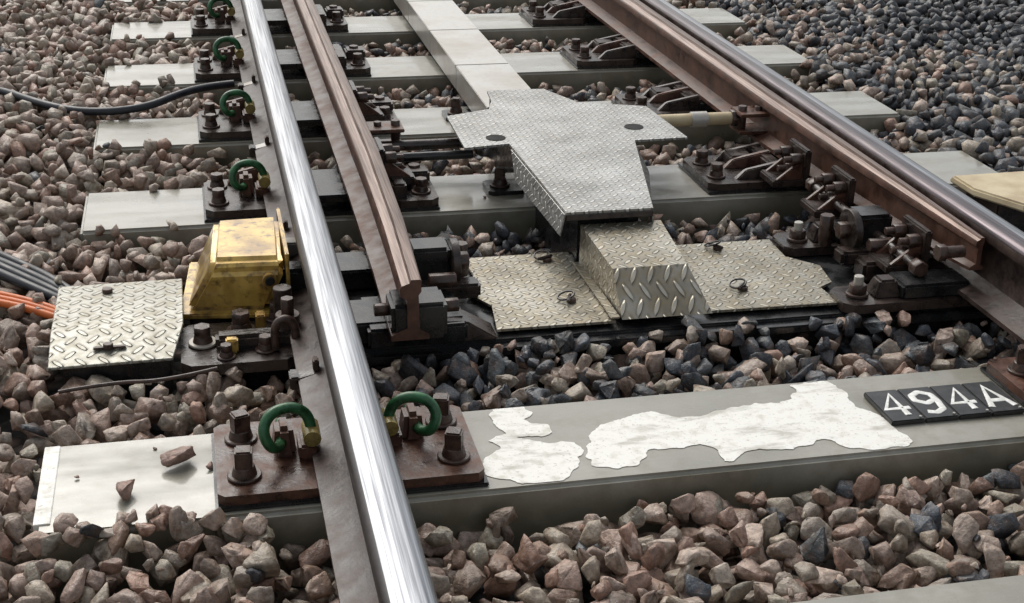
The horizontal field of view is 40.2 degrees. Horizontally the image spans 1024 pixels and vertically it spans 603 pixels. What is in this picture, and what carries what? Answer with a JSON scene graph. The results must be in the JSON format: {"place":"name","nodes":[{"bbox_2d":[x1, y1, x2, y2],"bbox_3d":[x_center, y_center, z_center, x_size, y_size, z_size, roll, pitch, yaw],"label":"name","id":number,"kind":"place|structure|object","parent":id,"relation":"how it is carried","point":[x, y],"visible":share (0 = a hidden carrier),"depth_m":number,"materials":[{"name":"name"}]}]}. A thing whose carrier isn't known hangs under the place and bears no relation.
{"place":"outdoors","nodes":[
{"label":"outdoors","id":0,"kind":"place"},
{"bbox_2d":[0,21,1023,602],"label":"ground","id":1,"kind":"structure","parent":0,"point":[54,387],"depth_m":2.62,"materials":[{"name":"gravel"}]},
{"bbox_2d":[48,279,182,396],"bbox_3d":[-0.822,0.075,2.939,0.263,0.120,0.355,-4,24,-12],"label":"checker plate","id":2,"kind":"object","parent":1,"relation":"on","point":[122,331],"visible":0.99,"depth_m":2.85,"materials":[{"name":"grey metal"}]},
{"bbox_2d":[120,0,687,14],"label":"concrete sleeper","id":3,"kind":"object","parent":1,"relation":"on","point":[359,6],"visible":0.02,"depth_m":6.20,"materials":[{"name":"grey concrete"}]},
{"bbox_2d":[110,8,746,51],"bbox_3d":[-0.308,-1.045,5.787,2.590,0.220,0.300,-4,24,-12],"label":"concrete sleeper","id":4,"kind":"object","parent":1,"relation":"on","point":[517,28],"visible":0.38,"depth_m":5.68,"materials":[{"name":"grey concrete"}]},
{"bbox_2d":[190,0,348,35],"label":"rail baseplate","id":5,"kind":"object","parent":4,"relation":"on","point":[215,21],"visible":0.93,"depth_m":5.52,"materials":[{"name":"black metal"}]},
{"bbox_2d":[518,0,604,26],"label":"rail baseplate","id":6,"kind":"object","parent":4,"relation":"on","point":[563,13],"visible":0.46,"depth_m":5.76,"materials":[{"name":"black metal"}]},
{"bbox_2d":[578,0,984,269],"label":"switch rail","id":7,"kind":"object","parent":6,"relation":"on","point":[713,80],"visible":0.85,"depth_m":4.08,"materials":[{"name":"brown metal"}]},
{"bbox_2d":[800,165,855,217],"bbox_3d":[0.814,-0.283,3.619,0.100,0.105,0.120,-4,24,-12],"label":"blade bracket","id":8,"kind":"object","parent":7,"relation":"attached to","point":[838,183],"visible":0.94,"depth_m":3.59,"materials":[{"name":"metal"}]},
{"bbox_2d":[104,45,809,104],"bbox_3d":[-0.155,-0.769,5.170,2.590,0.220,0.300,-4,24,-12],"label":"concrete sleeper","id":9,"kind":"object","parent":1,"relation":"on","point":[535,70],"visible":0.27,"depth_m":5.06,"materials":[{"name":"grey concrete"}]},
{"bbox_2d":[193,36,371,82],"bbox_3d":[-0.819,-0.885,4.955,0.610,0.134,0.264,-4,24,-12],"label":"rail baseplate","id":10,"kind":"object","parent":9,"relation":"on","point":[221,64],"visible":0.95,"depth_m":4.91,"materials":[{"name":"black metal"}]},
{"bbox_2d":[230,0,437,602],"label":"steel rail","id":11,"kind":"object","parent":10,"relation":"on","point":[377,555],"visible":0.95,"depth_m":2.43,"materials":[{"name":"silver metal"}]},
{"bbox_2d":[230,28,244,44],"bbox_3d":[-1.030,-0.996,5.247,0.058,0.057,0.040,-4,24,-12],"label":"rail foot clip","id":12,"kind":"object","parent":11,"relation":"attached to","point":[242,34],"visible":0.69,"depth_m":5.24,"materials":[{"name":"metal"}]},
{"bbox_2d":[238,74,255,89],"bbox_3d":[-0.878,-0.722,4.632,0.058,0.057,0.040,-4,24,-12],"label":"rail foot clip","id":13,"kind":"object","parent":11,"relation":"attached to","point":[241,85],"visible":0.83,"depth_m":4.62,"materials":[{"name":"metal"}]},
{"bbox_2d":[249,135,268,156],"bbox_3d":[-0.726,-0.448,4.017,0.058,0.057,0.040,-4,24,-12],"label":"rail foot clip","id":14,"kind":"object","parent":11,"relation":"attached to","point":[253,148],"visible":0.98,"depth_m":4.01,"materials":[{"name":"metal"}]},
{"bbox_2d":[283,219,287,232],"bbox_3d":[-0.572,-0.169,3.394,0.058,0.057,0.040,-4,24,-12],"label":"rail foot clip","id":15,"kind":"object","parent":11,"relation":"attached to","point":[285,224],"visible":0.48,"depth_m":3.38,"materials":[{"name":"metal"}]},
{"bbox_2d":[288,356,318,389],"bbox_3d":[-0.403,0.137,2.708,0.058,0.057,0.040,-4,24,-12],"label":"rail foot clip","id":16,"kind":"object","parent":11,"relation":"attached to","point":[295,375],"visible":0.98,"depth_m":2.70,"materials":[{"name":"metal"}]},
{"bbox_2d":[559,34,658,68],"bbox_3d":[0.505,-0.976,5.241,0.605,0.131,0.264,-4,24,-12],"label":"rail baseplate","id":17,"kind":"object","parent":9,"relation":"on","point":[617,51],"visible":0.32,"depth_m":5.14,"materials":[{"name":"black metal"}]},
{"bbox_2d":[639,0,1023,343],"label":"steel rail","id":18,"kind":"object","parent":17,"relation":"on","point":[993,291],"visible":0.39,"depth_m":3.32,"materials":[{"name":"metal"}]},
{"bbox_2d":[93,91,899,186],"bbox_3d":[-0.003,-0.494,4.554,2.590,0.220,0.300,-4,24,-12],"label":"concrete sleeper","id":19,"kind":"object","parent":1,"relation":"on","point":[866,112],"visible":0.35,"depth_m":4.36,"materials":[{"name":"grey concrete"}]},
{"bbox_2d":[197,89,397,141],"bbox_3d":[-0.666,-0.608,4.339,0.610,0.131,0.264,-4,24,-12],"label":"rail baseplate","id":20,"kind":"object","parent":19,"relation":"on","point":[228,120],"visible":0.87,"depth_m":4.27,"materials":[{"name":"black metal"}]},
{"bbox_2d":[348,80,383,121],"bbox_3d":[-0.449,-0.616,4.303,0.100,0.105,0.120,-4,24,-12],"label":"blade bracket","id":21,"kind":"object","parent":20,"relation":"on","point":[363,95],"visible":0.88,"depth_m":4.27,"materials":[{"name":"metal"}]},
{"bbox_2d":[442,97,471,120],"bbox_3d":[-0.169,-0.622,4.481,0.100,0.063,0.100,-4,24,-12],"label":"anchor bolt","id":22,"kind":"object","parent":19,"relation":"on","point":[455,108],"visible":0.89,"depth_m":4.47,"materials":[{"name":"black metal"}]},
{"bbox_2d":[611,81,716,114],"bbox_3d":[0.657,-0.700,4.625,0.605,0.128,0.264,-4,24,-12],"label":"rail baseplate","id":23,"kind":"object","parent":19,"relation":"on","point":[677,97],"visible":0.23,"depth_m":4.59,"materials":[{"name":"black metal"}]},
{"bbox_2d":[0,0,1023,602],"bbox_3d":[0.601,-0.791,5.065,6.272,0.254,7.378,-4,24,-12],"label":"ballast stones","id":24,"kind":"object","parent":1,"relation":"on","point":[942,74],"visible":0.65,"depth_m":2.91,"materials":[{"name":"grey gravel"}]},
{"bbox_2d":[0,295,54,311],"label":"cable","id":25,"kind":"object","parent":24,"relation":"on","point":[26,302],"visible":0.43,"depth_m":3.04,"materials":[{"name":"orange plastic"}]},
{"bbox_2d":[0,299,53,318],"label":"cable","id":26,"kind":"object","parent":25,"relation":"on","point":[43,313],"visible":0.38,"depth_m":3.02,"materials":[{"name":"orange plastic"}]},
{"bbox_2d":[0,291,54,308],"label":"cable","id":27,"kind":"object","parent":24,"relation":"on","point":[23,298],"visible":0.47,"depth_m":3.06,"materials":[{"name":"orange plastic"}]},
{"bbox_2d":[0,261,57,292],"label":"cable","id":28,"kind":"object","parent":24,"relation":"on","point":[13,270],"visible":0.36,"depth_m":3.15,"materials":[{"name":"rubber"}]},
{"bbox_2d":[0,268,57,300],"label":"cable","id":29,"kind":"object","parent":28,"relation":"on","point":[17,281],"visible":0.56,"depth_m":3.13,"materials":[{"name":"rubber"}]},
{"bbox_2d":[0,257,64,287],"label":"cable","id":30,"kind":"object","parent":28,"relation":"on","point":[29,271],"visible":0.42,"depth_m":3.18,"materials":[{"name":"rubber"}]},
{"bbox_2d":[0,250,70,286],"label":"cable","id":31,"kind":"object","parent":24,"relation":"on","point":[7,256],"visible":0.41,"depth_m":3.21,"materials":[{"name":"rubber"}]},
{"bbox_2d":[0,80,234,115],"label":"cable","id":32,"kind":"object","parent":24,"relation":"on","point":[127,109],"visible":0.94,"depth_m":4.43,"materials":[{"name":"rubber"}]},
{"bbox_2d":[58,366,217,393],"bbox_3d":[-0.724,0.152,2.714,0.302,0.023,0.014,-5,25,-15],"label":"cable","id":33,"kind":"object","parent":24,"relation":"on","point":[123,382],"visible":1,"depth_m":2.71,"materials":[{"name":"black rubber"}]},
{"bbox_2d":[950,171,1023,225],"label":"tan cover plate","id":34,"kind":"object","parent":24,"relation":"on","point":[1001,195],"visible":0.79,"depth_m":3.71,"materials":[{"name":"paint"}]},
{"bbox_2d":[36,367,1023,601],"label":"concrete sleeper","id":35,"kind":"object","parent":1,"relation":"on","point":[974,448],"visible":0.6,"depth_m":2.51,"materials":[{"name":"grey concrete"}]},
{"bbox_2d":[33,446,60,531],"bbox_3d":[-0.796,0.322,2.401,0.027,0.022,0.260,-4,24,-12],"label":"white paint mark","id":36,"kind":"object","parent":35,"relation":"on","point":[45,499],"visible":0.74,"depth_m":2.38,"materials":[{"name":"white paint"}]},
{"bbox_2d":[211,391,488,511],"bbox_3d":[-0.294,0.222,2.467,0.465,0.135,0.265,-4,24,-12],"label":"rail baseplate","id":37,"kind":"object","parent":35,"relation":"on","point":[266,461],"visible":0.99,"depth_m":2.43,"materials":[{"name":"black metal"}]},
{"bbox_2d":[482,406,582,483],"bbox_3d":[0.022,0.260,2.565,0.199,0.001,0.279,-4,24,-12],"label":"white paint mark","id":38,"kind":"object","parent":35,"relation":"on","point":[522,461],"visible":0.98,"depth_m":2.53,"materials":[{"name":"white paint"}]},
{"bbox_2d":[585,381,908,467],"bbox_3d":[0.416,0.233,2.650,0.616,0.001,0.279,-4,24,-12],"label":"white paint mark","id":39,"kind":"object","parent":35,"relation":"on","point":[804,415],"visible":1,"depth_m":2.63,"materials":[{"name":"white paint"}]},
{"bbox_2d":[864,381,1023,425],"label":"number plate","id":40,"kind":"object","parent":35,"relation":"on","point":[939,403],"visible":1,"depth_m":2.73,"materials":[{"name":"black plastic"}]},
{"bbox_2d":[980,344,1023,406],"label":"rail baseplate","id":41,"kind":"object","parent":35,"relation":"on","point":[1006,375],"visible":1,"depth_m":2.81,"materials":[{"name":"black metal"}]},
{"bbox_2d":[80,151,997,278],"bbox_3d":[0.150,-0.219,3.937,2.590,0.220,0.300,-4,24,-12],"label":"concrete sleeper","id":42,"kind":"object","parent":1,"relation":"on","point":[679,194],"visible":0.31,"depth_m":3.75,"materials":[{"name":"grey concrete"}]},
{"bbox_2d":[202,159,439,222],"bbox_3d":[-0.514,-0.334,3.721,0.610,0.133,0.264,-4,24,-12],"label":"rail baseplate","id":43,"kind":"object","parent":42,"relation":"on","point":[237,194],"visible":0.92,"depth_m":3.67,"materials":[{"name":"black metal"}]},
{"bbox_2d":[374,137,414,184],"bbox_3d":[-0.317,-0.378,3.768,0.100,0.105,0.120,-4,24,-12],"label":"blade bracket","id":44,"kind":"object","parent":43,"relation":"on","point":[391,158],"visible":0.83,"depth_m":3.73,"materials":[{"name":"metal"}]},
{"bbox_2d":[366,105,769,161],"bbox_3d":[0.175,-0.489,4.018,1.210,0.096,0.143,-4,24,-12],"label":"stretcher bar","id":45,"kind":"object","parent":43,"relation":"attached to","point":[735,117],"visible":0.72,"depth_m":3.94,"materials":[{"name":"metal"}]},
{"bbox_2d":[483,166,523,195],"bbox_3d":[-0.024,-0.339,3.847,0.100,0.063,0.100,-4,24,-12],"label":"anchor bolt","id":46,"kind":"object","parent":42,"relation":"on","point":[499,184],"visible":0.99,"depth_m":3.83,"materials":[{"name":"black metal"}]},
{"bbox_2d":[678,142,806,194],"bbox_3d":[0.810,-0.427,4.007,0.605,0.134,0.264,-4,24,-12],"label":"rail baseplate","id":47,"kind":"object","parent":42,"relation":"on","point":[733,170],"visible":0.3,"depth_m":3.94,"materials":[{"name":"black metal"}]},
{"bbox_2d":[760,138,811,187],"bbox_3d":[0.747,-0.378,3.829,0.100,0.105,0.120,-4,24,-12],"label":"blade bracket","id":48,"kind":"object","parent":47,"relation":"on","point":[790,167],"visible":1,"depth_m":3.80,"materials":[{"name":"metal"}]},
{"bbox_2d":[202,219,1023,406],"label":"steel bearer tray","id":49,"kind":"object","parent":1,"relation":"on","point":[865,287],"visible":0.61,"depth_m":3.15,"materials":[{"name":"metal"}]},
{"bbox_2d":[183,208,289,324],"bbox_3d":[-0.623,-0.039,3.124,0.236,0.250,0.321,-4,24,-12],"label":"yellow motor cover","id":50,"kind":"object","parent":49,"relation":"on","point":[240,263],"visible":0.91,"depth_m":3.00,"materials":[{"name":"metal"}]},
{"bbox_2d":[181,237,305,376],"bbox_3d":[-0.557,-0.010,3.031,0.320,0.115,0.500,-4,24,-12],"label":"rail baseplate","id":51,"kind":"object","parent":49,"relation":"on","point":[241,341],"visible":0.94,"depth_m":2.86,"materials":[{"name":"metal"}]},
{"bbox_2d":[361,286,467,348],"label":"blade toe block","id":52,"kind":"structure","parent":49,"relation":"on","point":[435,306],"depth_m":2.87,"materials":[{"name":"black metal"}]},
{"bbox_2d":[409,237,480,298],"bbox_3d":[-0.155,-0.081,3.138,0.150,0.117,0.183,-4,24,-12],"label":"clamp lock","id":53,"kind":"object","parent":49,"relation":"on","point":[442,265],"visible":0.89,"depth_m":3.11,"materials":[{"name":"black metal"}]},
{"bbox_2d":[468,250,615,331],"bbox_3d":[0.040,-0.036,3.200,0.290,0.026,0.410,-4,24,-12],"label":"checker plate","id":54,"kind":"object","parent":49,"relation":"on","point":[548,289],"visible":1,"depth_m":3.18,"materials":[{"name":"beige metal"}]},
{"bbox_2d":[447,89,686,261],"bbox_3d":[0.174,-0.327,3.822,0.623,0.232,1.080,-4,24,-12],"label":"checker plate cover","id":55,"kind":"object","parent":49,"relation":"on","point":[572,166],"visible":0.94,"depth_m":3.72,"materials":[{"name":"grey metal"}]},
{"bbox_2d":[573,220,711,319],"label":"checker plate ramp","id":56,"kind":"structure","parent":49,"relation":"on","point":[634,270],"depth_m":3.12,"materials":[{"name":"grey metal"}]},
{"bbox_2d":[676,239,836,312],"bbox_3d":[0.572,-0.075,3.320,0.357,0.026,0.400,-4,24,-12],"label":"checker plate","id":57,"kind":"object","parent":49,"relation":"on","point":[748,275],"visible":1,"depth_m":3.30,"materials":[{"name":"metal"}]},
{"bbox_2d":[817,205,892,265],"bbox_3d":[0.846,-0.168,3.392,0.150,0.117,0.184,-4,24,-12],"label":"clamp lock","id":58,"kind":"object","parent":49,"relation":"on","point":[856,227],"visible":0.91,"depth_m":3.37,"materials":[{"name":"black metal"}]},
{"bbox_2d":[805,177,965,277],"bbox_3d":[0.897,-0.211,3.430,0.087,0.096,0.689,-4,24,-12],"label":"locking rod","id":59,"kind":"object","parent":49,"relation":"on","point":[917,267],"visible":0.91,"depth_m":3.19,"materials":[{"name":"metal"}]},
{"bbox_2d":[868,215,932,273],"bbox_3d":[0.908,-0.133,3.282,0.100,0.105,0.120,-4,24,-12],"label":"blade bracket","id":60,"kind":"object","parent":49,"relation":"on","point":[912,236],"visible":0.9,"depth_m":3.25,"materials":[{"name":"metal"}]},
{"bbox_2d":[793,575,1023,602],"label":"concrete sleeper","id":61,"kind":"object","parent":1,"relation":"on","point":[1009,589],"visible":1,"depth_m":2.17,"materials":[{"name":"grey concrete"}]},
{"bbox_3d":[-0.765,-1.870,7.637,2.590,0.220,0.300,-4,24,-12],"label":"concrete sleeper","id":62,"kind":"object","parent":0,"visible":0},
{"bbox_2d":[393,0,530,111],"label":"rodding channel cover","id":63,"kind":"object","parent":62,"relation":"on","point":[473,64],"visible":0.85,"depth_m":4.91,"materials":[{"name":"grey metal"}]},
{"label":"rail baseplate","id":64,"kind":"object","parent":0,"visible":0},
{"bbox_2d":[280,0,428,341],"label":"switch rail","id":65,"kind":"object","parent":64,"relation":"on","point":[380,223],"visible":0.96,"depth_m":3.58,"materials":[{"name":"brown metal"}]}
]}

